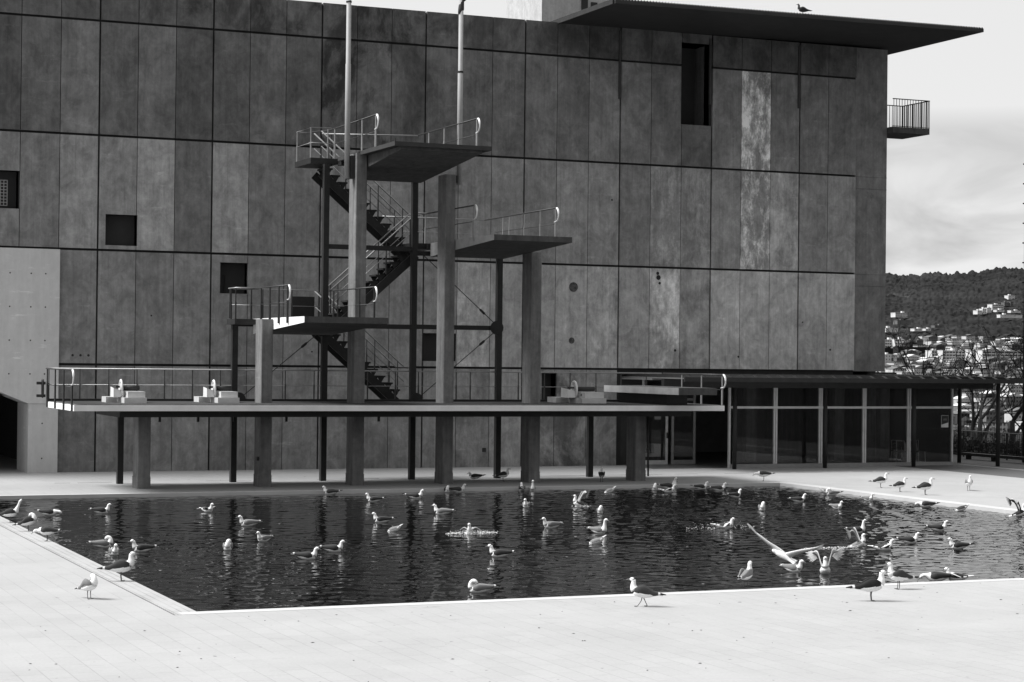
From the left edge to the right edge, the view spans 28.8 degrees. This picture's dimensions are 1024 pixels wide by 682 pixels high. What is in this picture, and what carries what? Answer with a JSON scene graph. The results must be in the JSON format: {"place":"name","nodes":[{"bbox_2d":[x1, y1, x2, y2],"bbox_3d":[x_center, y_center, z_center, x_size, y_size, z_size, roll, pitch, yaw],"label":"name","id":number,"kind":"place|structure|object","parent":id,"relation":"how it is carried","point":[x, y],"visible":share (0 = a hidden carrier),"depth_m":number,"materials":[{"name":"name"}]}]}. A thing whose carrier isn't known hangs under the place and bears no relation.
{"place":"outdoors","nodes":[
{"label":"outdoors","id":0,"kind":"place"},
{"bbox_2d":[36,114,725,488],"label":"diving tower","id":1,"kind":"structure","parent":0,"point":[414,164],"depth_m":59.28,"materials":[{"name":"concrete"}]},
{"bbox_2d":[102,379,146,402],"bbox_3d":[-10.875,1.396,55.926,0.950,0.666,1.476,1,-1,-23],"label":"springboard stand","id":2,"kind":"object","parent":1,"relation":"on","point":[119,395],"visible":0.99,"depth_m":55.55,"materials":[{"name":"grey paint"}]},
{"bbox_2d":[194,380,238,402],"bbox_3d":[-8.484,1.434,57.278,0.950,0.666,1.476,1,-1,-23],"label":"springboard stand","id":3,"kind":"object","parent":1,"relation":"on","point":[219,394],"visible":1,"depth_m":56.91,"materials":[{"name":"grey paint"}]},
{"bbox_2d":[344,0,354,178],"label":"mast","id":4,"kind":"object","parent":1,"relation":"attached to","point":[349,166],"visible":1,"depth_m":58.22,"materials":[{"name":"metal"}]},
{"bbox_2d":[456,0,465,184],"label":"mast","id":5,"kind":"object","parent":1,"relation":"attached to","point":[460,92],"visible":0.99,"depth_m":59.70,"materials":[{"name":"metal"}]},
{"bbox_2d":[547,380,605,402],"bbox_3d":[2.008,1.571,61.896,1.254,0.703,1.640,1,-1,-23],"label":"springboard stand","id":6,"kind":"object","parent":1,"relation":"on","point":[572,395],"visible":0.99,"depth_m":61.49,"materials":[{"name":"grey paint"}]},
{"bbox_2d":[0,455,1023,681],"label":"plaza paving","id":7,"kind":"structure","parent":0,"point":[976,634],"depth_m":27.69,"materials":[{"name":"concrete"}]},
{"bbox_2d":[0,247,59,472],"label":"concrete wall","id":8,"kind":"structure","parent":7,"relation":"on","point":[29,309],"depth_m":62.54,"materials":[{"name":"grey concrete"}]},
{"bbox_2d":[75,573,97,598],"bbox_3d":[-6.525,3.747,30.548,0.503,0.389,0.194,0,-1,38],"label":"gull","id":9,"kind":"object","parent":7,"relation":"on","point":[87,585],"visible":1,"depth_m":30.42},
{"bbox_2d":[0,516,195,614],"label":"pool kerb","id":10,"kind":"structure","parent":7,"relation":"on","point":[155,598],"depth_m":34.21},
{"bbox_2d":[0,498,22,522],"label":"gull","id":11,"kind":"object","parent":10,"relation":"on","point":[10,512],"visible":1,"depth_m":43.99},
{"bbox_2d":[13,513,36,530],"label":"gull","id":12,"kind":"object","parent":10,"relation":"on","point":[31,518],"visible":1,"depth_m":41.90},
{"bbox_2d":[31,526,63,540],"bbox_3d":[-9.266,3.849,39.792,0.654,0.286,0.191,1,0,0],"label":"gull","id":13,"kind":"object","parent":10,"relation":"on","point":[47,530],"visible":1,"depth_m":39.74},
{"bbox_2d":[0,525,173,614],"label":"kerb joint","id":14,"kind":"object","parent":10,"relation":"on","point":[95,574],"visible":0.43,"depth_m":33.82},
{"bbox_2d":[97,551,138,580],"bbox_3d":[-6.503,3.717,32.917,0.687,0.490,0.229,1,-1,-4],"label":"gull","id":15,"kind":"object","parent":10,"relation":"on","point":[120,566],"visible":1,"depth_m":32.85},
{"bbox_2d":[0,0,983,471],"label":"concrete building","id":16,"kind":"structure","parent":7,"relation":"on","point":[710,182],"depth_m":68.38,"materials":[{"name":"concrete"}]},
{"bbox_2d":[0,170,17,208],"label":"window","id":17,"kind":"structure","parent":16,"relation":"in","point":[8,180],"depth_m":62.84,"materials":[{"name":"black glass"}]},
{"bbox_2d":[105,215,136,245],"bbox_3d":[-12.608,-3.544,64.049,1.230,1.190,0.380,1,-1,-23],"label":"window","id":18,"kind":"structure","parent":16,"relation":"in","point":[119,230],"depth_m":64.19,"materials":[{"name":"black glass"}]},
{"bbox_2d":[220,262,246,293],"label":"window","id":19,"kind":"structure","parent":16,"relation":"in","point":[231,274],"depth_m":65.65,"materials":[{"name":"black glass"}]},
{"bbox_2d":[424,333,436,360],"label":"window","id":20,"kind":"structure","parent":16,"relation":"in","point":[430,339],"depth_m":68.38,"materials":[{"name":"black glass"}]},
{"bbox_2d":[542,373,554,399],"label":"doorway","id":21,"kind":"structure","parent":16,"relation":"in","point":[548,383],"depth_m":70.15,"materials":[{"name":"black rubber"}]},
{"bbox_2d":[680,43,708,125],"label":"window","id":22,"kind":"structure","parent":16,"relation":"in","point":[692,64],"depth_m":73.13,"materials":[{"name":"black glass"}]},
{"bbox_2d":[492,468,508,476],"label":"gull","id":23,"kind":"object","parent":7,"relation":"on","point":[502,474],"visible":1,"depth_m":60.67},
{"bbox_2d":[0,482,1023,614],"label":"pool edge band","id":24,"kind":"object","parent":7,"relation":"on","point":[852,492],"visible":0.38,"depth_m":53.62,"materials":[{"name":"concrete"}]},
{"bbox_2d":[93,470,934,482],"bbox_3d":[-5.001,4.228,61.148,43.114,0.006,0.050,1,-1,-23],"label":"drain line","id":25,"kind":"object","parent":7,"relation":"on","point":[575,475],"visible":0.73,"depth_m":64.73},
{"bbox_2d":[626,577,665,606],"bbox_3d":[2.036,3.814,30.305,0.614,0.438,0.205,1,-1,8],"label":"gull","id":26,"kind":"object","parent":7,"relation":"on","point":[643,591],"visible":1,"depth_m":30.24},
{"bbox_2d":[753,471,773,480],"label":"gull","id":27,"kind":"object","parent":7,"relation":"on","point":[763,474],"visible":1,"depth_m":62.28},
{"bbox_2d":[846,570,889,600],"bbox_3d":[5.588,3.836,31.316,0.687,0.490,0.229,1,0,0],"label":"gull","id":28,"kind":"object","parent":7,"relation":"on","point":[871,584],"visible":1,"depth_m":31.25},
{"bbox_2d":[870,473,888,487],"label":"gull","id":29,"kind":"object","parent":7,"relation":"on","point":[880,479],"visible":1,"depth_m":59.59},
{"bbox_2d":[889,478,907,491],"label":"gull","id":30,"kind":"object","parent":7,"relation":"on","point":[899,484],"visible":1,"depth_m":57.82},
{"bbox_2d":[884,562,918,588],"bbox_3d":[6.444,3.882,33.010,0.624,0.445,0.208,1,-1,-14],"label":"gull","id":31,"kind":"object","parent":7,"relation":"on","point":[897,575],"visible":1,"depth_m":32.93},
{"bbox_2d":[912,478,933,494],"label":"gull","id":32,"kind":"object","parent":7,"relation":"on","point":[924,486],"visible":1,"depth_m":56.57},
{"bbox_2d":[0,486,1023,610],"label":"water","id":33,"kind":"structure","parent":0,"point":[190,562],"depth_m":41.72,"materials":[{"name":"black liquid"}]},
{"bbox_2d":[34,508,62,515],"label":"gull","id":34,"kind":"object","parent":33,"relation":"on","point":[50,512],"visible":1,"depth_m":47.26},
{"bbox_2d":[84,535,112,547],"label":"gull","id":35,"kind":"object","parent":33,"relation":"on","point":[103,543],"visible":1,"depth_m":39.52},
{"bbox_2d":[87,503,112,512],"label":"gull","id":36,"kind":"object","parent":33,"relation":"on","point":[100,509],"visible":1,"depth_m":48.01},
{"bbox_2d":[109,544,118,555],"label":"gull","id":37,"kind":"object","parent":33,"relation":"on","point":[114,551],"visible":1,"depth_m":37.99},
{"bbox_2d":[129,539,160,551],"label":"gull","id":38,"kind":"object","parent":33,"relation":"on","point":[143,547],"visible":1,"depth_m":38.77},
{"bbox_2d":[194,503,215,511],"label":"gull","id":39,"kind":"object","parent":33,"relation":"on","point":[207,509],"visible":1,"depth_m":48.71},
{"bbox_2d":[223,539,232,550],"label":"gull","id":40,"kind":"object","parent":33,"relation":"on","point":[228,545],"visible":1,"depth_m":39.20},
{"bbox_2d":[236,515,264,525],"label":"gull","id":41,"kind":"object","parent":33,"relation":"on","point":[248,522],"visible":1,"depth_m":44.85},
{"bbox_2d":[255,531,273,541],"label":"gull","id":42,"kind":"object","parent":33,"relation":"on","point":[262,538],"visible":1,"depth_m":41.16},
{"bbox_2d":[288,547,320,559],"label":"gull","id":43,"kind":"object","parent":33,"relation":"on","point":[307,555],"visible":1,"depth_m":37.66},
{"bbox_2d":[316,540,346,551],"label":"gull","id":44,"kind":"object","parent":33,"relation":"on","point":[333,548],"visible":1,"depth_m":39.18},
{"bbox_2d":[321,486,341,493],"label":"gull","id":45,"kind":"object","parent":33,"relation":"on","point":[330,491],"visible":1,"depth_m":55.51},
{"bbox_2d":[364,493,386,501],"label":"gull","id":46,"kind":"object","parent":33,"relation":"on","point":[373,498],"visible":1,"depth_m":52.85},
{"bbox_2d":[371,512,396,522],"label":"gull","id":47,"kind":"object","parent":33,"relation":"on","point":[381,519],"visible":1,"depth_m":46.25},
{"bbox_2d":[402,489,424,497],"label":"gull","id":48,"kind":"object","parent":33,"relation":"on","point":[415,495],"visible":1,"depth_m":54.27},
{"bbox_2d":[430,504,457,514],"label":"gull","id":49,"kind":"object","parent":33,"relation":"on","point":[442,511],"visible":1,"depth_m":48.82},
{"bbox_2d":[445,484,467,491],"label":"gull","id":50,"kind":"object","parent":33,"relation":"on","point":[458,489],"visible":1,"depth_m":57.01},
{"bbox_2d":[446,527,497,533],"bbox_3d":[-0.871,4.151,43.686,1.253,0.137,0.511,1,-1,-23],"label":"water splash","id":51,"kind":"object","parent":33,"relation":"on","point":[488,532],"visible":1,"depth_m":43.62,"materials":[{"name":"liquid"}]},
{"bbox_2d":[468,579,500,592],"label":"gull","id":52,"kind":"object","parent":33,"relation":"on","point":[476,587],"visible":1,"depth_m":32.62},
{"bbox_2d":[485,544,518,556],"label":"gull","id":53,"kind":"object","parent":33,"relation":"on","point":[500,552],"visible":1,"depth_m":38.53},
{"bbox_2d":[540,517,564,527],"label":"gull","id":54,"kind":"object","parent":33,"relation":"on","point":[550,524],"visible":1,"depth_m":45.23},
{"bbox_2d":[571,490,589,506],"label":"gull","id":55,"kind":"object","parent":33,"relation":"on","point":[577,502],"visible":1,"depth_m":51.97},
{"bbox_2d":[589,535,605,543],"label":"gull","id":56,"kind":"object","parent":33,"relation":"on","point":[596,540],"visible":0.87,"depth_m":41.49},
{"bbox_2d":[585,518,609,533],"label":"gull","id":57,"kind":"object","parent":33,"relation":"on","point":[600,529],"visible":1,"depth_m":43.95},
{"bbox_2d":[707,482,726,490],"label":"gull","id":58,"kind":"object","parent":33,"relation":"on","point":[719,488],"visible":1,"depth_m":58.93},
{"bbox_2d":[710,518,736,528],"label":"gull","id":59,"kind":"object","parent":33,"relation":"on","point":[727,524],"visible":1,"depth_m":45.68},
{"bbox_2d":[724,489,741,496],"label":"gull","id":60,"kind":"object","parent":33,"relation":"on","point":[734,494],"visible":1,"depth_m":56.06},
{"bbox_2d":[736,561,752,587],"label":"gull","id":61,"kind":"object","parent":33,"relation":"on","point":[746,574],"visible":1,"depth_m":32.94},
{"bbox_2d":[778,560,805,571],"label":"gull","id":62,"kind":"object","parent":33,"relation":"on","point":[793,568],"visible":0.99,"depth_m":36.35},
{"bbox_2d":[786,493,806,501],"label":"gull","id":63,"kind":"object","parent":33,"relation":"on","point":[798,499],"visible":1,"depth_m":54.57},
{"bbox_2d":[805,546,844,573],"bbox_3d":[5.669,3.993,36.364,0.622,0.523,0.599,1,-1,-43],"label":"gull","id":64,"kind":"object","parent":33,"relation":"on","point":[824,568],"visible":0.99,"depth_m":36.27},
{"bbox_2d":[826,488,843,494],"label":"gull","id":65,"kind":"object","parent":33,"relation":"on","point":[829,491],"visible":1,"depth_m":57.39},
{"bbox_2d":[842,519,868,532],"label":"gull","id":66,"kind":"object","parent":33,"relation":"on","point":[860,529],"visible":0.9,"depth_m":44.87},
{"bbox_2d":[846,527,867,546],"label":"gull","id":67,"kind":"object","parent":33,"relation":"on","point":[859,542],"visible":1,"depth_m":41.33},
{"bbox_2d":[867,539,895,550],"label":"gull","id":68,"kind":"object","parent":33,"relation":"on","point":[884,546],"visible":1,"depth_m":40.69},
{"bbox_2d":[893,532,921,542],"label":"gull","id":69,"kind":"object","parent":33,"relation":"on","point":[907,539],"visible":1,"depth_m":42.42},
{"bbox_2d":[913,501,939,506],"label":"gull","id":70,"kind":"object","parent":33,"relation":"on","point":[925,504],"visible":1,"depth_m":53.16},
{"bbox_2d":[923,520,950,530],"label":"gull","id":71,"kind":"object","parent":33,"relation":"on","point":[937,527],"visible":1,"depth_m":45.65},
{"bbox_2d":[918,572,957,580],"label":"gull","id":72,"kind":"object","parent":33,"relation":"on","point":[936,576],"visible":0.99,"depth_m":35.11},
{"bbox_2d":[941,567,973,580],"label":"gull","id":73,"kind":"object","parent":33,"relation":"on","point":[958,577],"visible":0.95,"depth_m":35.19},
{"bbox_2d":[946,537,974,548],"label":"gull","id":74,"kind":"object","parent":33,"relation":"on","point":[957,545],"visible":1,"depth_m":41.25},
{"bbox_2d":[1007,498,1023,515],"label":"gull","id":75,"kind":"object","parent":33,"relation":"on","point":[1020,512],"visible":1,"depth_m":50.42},
{"bbox_2d":[297,0,1023,275],"label":"sky","id":76,"kind":"structure","parent":0,"point":[955,192],"materials":[{"name":"white"}]},
{"bbox_2d":[747,524,823,564],"bbox_3d":[4.722,3.516,34.515,1.382,0.683,0.186,0,-1,16],"label":"gull","id":77,"kind":"object","parent":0,"point":[780,553],"visible":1,"depth_m":34.49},
{"bbox_2d":[885,266,1023,450],"bbox_3d":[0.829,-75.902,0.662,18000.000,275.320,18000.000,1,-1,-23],"label":"ground and hills","id":78,"kind":"structure","parent":0,"point":[950,302],"depth_m":3759.53,"materials":[{"name":"plant"}]},
{"bbox_2d":[886,361,903,366],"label":"apartment building","id":79,"kind":"structure","parent":78,"relation":"on","point":[892,363],"depth_m":2040.63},
{"bbox_2d":[885,367,905,371],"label":"town house","id":80,"kind":"structure","parent":78,"relation":"on","point":[893,369],"depth_m":1894.86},
{"bbox_2d":[892,337,903,347],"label":"apartment building","id":81,"kind":"structure","parent":78,"relation":"on","point":[896,342],"depth_m":2601.83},
{"bbox_2d":[891,311,906,317],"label":"apartment building","id":82,"kind":"structure","parent":78,"relation":"on","point":[902,314],"depth_m":3379.79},
{"bbox_2d":[893,319,911,324],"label":"town house","id":83,"kind":"structure","parent":78,"relation":"on","point":[903,322],"depth_m":3237.32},
{"bbox_2d":[904,354,919,362],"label":"town house","id":84,"kind":"structure","parent":78,"relation":"on","point":[914,357],"depth_m":2240.79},
{"bbox_2d":[893,345,933,353],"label":"town house","id":85,"kind":"structure","parent":78,"relation":"on","point":[921,349],"depth_m":2475.18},
{"bbox_2d":[887,319,971,375],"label":"bare tree","id":86,"kind":"object","parent":78,"relation":"on","point":[923,368],"visible":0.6,"depth_m":94.94,"materials":[{"name":"grey plant"}]},
{"bbox_2d":[877,332,1022,451],"bbox_3d":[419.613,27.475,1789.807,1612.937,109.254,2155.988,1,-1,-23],"label":"town trees","id":87,"kind":"object","parent":78,"relation":"on","point":[919,353],"visible":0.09,"depth_m":1418.81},
{"bbox_2d":[937,348,964,362],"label":"apartment building","id":88,"kind":"structure","parent":78,"relation":"on","point":[950,353],"depth_m":2182.04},
{"bbox_2d":[947,339,962,345],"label":"apartment building","id":89,"kind":"structure","parent":78,"relation":"on","point":[955,342],"depth_m":2707.88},
{"bbox_2d":[953,411,969,424],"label":"apartment building","id":90,"kind":"structure","parent":78,"relation":"on","point":[955,414],"depth_m":1355.33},
{"bbox_2d":[953,396,969,404],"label":"apartment building","id":91,"kind":"structure","parent":78,"relation":"on","point":[964,399],"depth_m":1479.83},
{"bbox_2d":[953,403,970,410],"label":"town house","id":92,"kind":"structure","parent":78,"relation":"on","point":[967,406],"depth_m":1414.45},
{"bbox_2d":[965,347,977,362],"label":"town house","id":93,"kind":"structure","parent":78,"relation":"on","point":[971,360],"depth_m":2175.94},
{"bbox_2d":[946,326,1022,447],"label":"bare tree","id":94,"kind":"object","parent":78,"relation":"on","point":[981,417],"visible":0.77,"depth_m":89.64,"materials":[{"name":"grey plant"}]},
{"bbox_2d":[974,394,995,404],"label":"town house","id":95,"kind":"structure","parent":78,"relation":"on","point":[988,398],"depth_m":1468.30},
{"bbox_2d":[954,334,1021,441],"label":"bare tree","id":96,"kind":"object","parent":78,"relation":"on","point":[974,418],"visible":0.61,"depth_m":92.62,"materials":[{"name":"grey plant"}]},
{"bbox_2d":[976,408,1003,423],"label":"apartment building","id":97,"kind":"structure","parent":78,"relation":"on","point":[989,416],"depth_m":1326.53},
{"bbox_2d":[981,357,1000,363],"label":"town house","id":98,"kind":"structure","parent":78,"relation":"on","point":[993,360],"depth_m":2085.41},
{"bbox_2d":[977,422,1007,431],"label":"town house","id":99,"kind":"structure","parent":78,"relation":"on","point":[1003,425],"depth_m":1230.59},
{"bbox_2d":[987,303,1003,309],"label":"apartment building","id":100,"kind":"structure","parent":78,"relation":"on","point":[995,306],"depth_m":3507.88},
{"bbox_2d":[976,348,1022,362],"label":"apartment building","id":101,"kind":"structure","parent":78,"relation":"on","point":[993,352],"depth_m":2135.42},
{"bbox_2d":[991,361,1011,372],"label":"town house","id":102,"kind":"structure","parent":78,"relation":"on","point":[1002,366],"depth_m":2024.53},
{"bbox_2d":[997,313,1021,317],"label":"town house","id":103,"kind":"structure","parent":78,"relation":"on","point":[1003,315],"depth_m":3337.80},
{"bbox_2d":[1000,393,1022,409],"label":"town house","id":104,"kind":"structure","parent":78,"relation":"on","point":[1018,397],"depth_m":1494.42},
{"bbox_2d":[1000,295,1023,429],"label":"bare tree","id":105,"kind":"object","parent":78,"relation":"on","point":[1011,412],"visible":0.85,"depth_m":82.06,"materials":[{"name":"grey plant"}]},
{"bbox_2d":[1001,385,1022,394],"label":"apartment building","id":106,"kind":"structure","parent":78,"relation":"on","point":[1018,389],"depth_m":1669.02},
{"bbox_2d":[1004,412,1021,421],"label":"apartment building","id":107,"kind":"structure","parent":78,"relation":"on","point":[1007,417],"depth_m":1340.37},
{"bbox_2d":[1004,330,1022,452],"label":"bare tree","id":108,"kind":"object","parent":78,"relation":"on","point":[1012,422],"visible":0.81,"depth_m":81.95,"materials":[{"name":"grey plant"}]},
{"bbox_2d":[889,454,1023,477],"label":"terrace paving","id":109,"kind":"structure","parent":0,"point":[1010,464],"depth_m":72.10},
{"bbox_2d":[620,372,1023,468],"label":"glazed pavilion","id":110,"kind":"structure","parent":109,"relation":"on","point":[908,408],"depth_m":74.06,"materials":[{"name":"glass"}]},
{"bbox_2d":[645,443,660,459],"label":"white cabinet","id":111,"kind":"object","parent":110,"relation":"on","point":[654,451],"visible":0.43,"depth_m":71.98,"materials":[{"name":"paint"}]},
{"bbox_2d":[642,380,667,464],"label":"door","id":112,"kind":"structure","parent":110,"relation":"in","point":[665,461],"depth_m":71.56,"materials":[{"name":"metal"}]},
{"bbox_2d":[671,395,695,463],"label":"door","id":113,"kind":"structure","parent":110,"relation":"in","point":[693,399],"depth_m":71.92,"materials":[{"name":"grey metal"}]},
{"bbox_2d":[890,440,903,461],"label":"cafe chair","id":114,"kind":"object","parent":110,"relation":"on","point":[892,445],"visible":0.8,"depth_m":74.78,"materials":[{"name":"paint"}]},
{"bbox_2d":[895,441,905,458],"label":"cafe chair","id":115,"kind":"object","parent":110,"relation":"on","point":[900,444],"visible":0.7,"depth_m":74.05,"materials":[{"name":"metal"}]},
{"bbox_2d":[941,415,947,426],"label":"window notice","id":116,"kind":"object","parent":110,"relation":"attached to","point":[944,420],"depth_m":73.25,"materials":[{"name":"paper"}]},
{"bbox_2d":[953,417,1021,459],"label":"hedge","id":117,"kind":"object","parent":109,"relation":"on","point":[975,444],"visible":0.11,"depth_m":80.98,"materials":[{"name":"black plant"}]},
{"bbox_2d":[954,430,1021,459],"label":"railing fence","id":118,"kind":"object","parent":109,"relation":"on","point":[992,442],"visible":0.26,"depth_m":78.37,"materials":[{"name":"metal"}]},
{"bbox_2d":[961,452,1023,460],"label":"bench","id":119,"kind":"object","parent":109,"relation":"on","point":[969,455],"visible":0.82,"depth_m":76.58,"materials":[{"name":"paint"}]},
{"bbox_2d":[1021,163,1023,462],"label":"climbing mast","id":120,"kind":"object","parent":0,"point":[1023,384],"visible":0.9,"depth_m":75.79,"materials":[{"name":"metal"}]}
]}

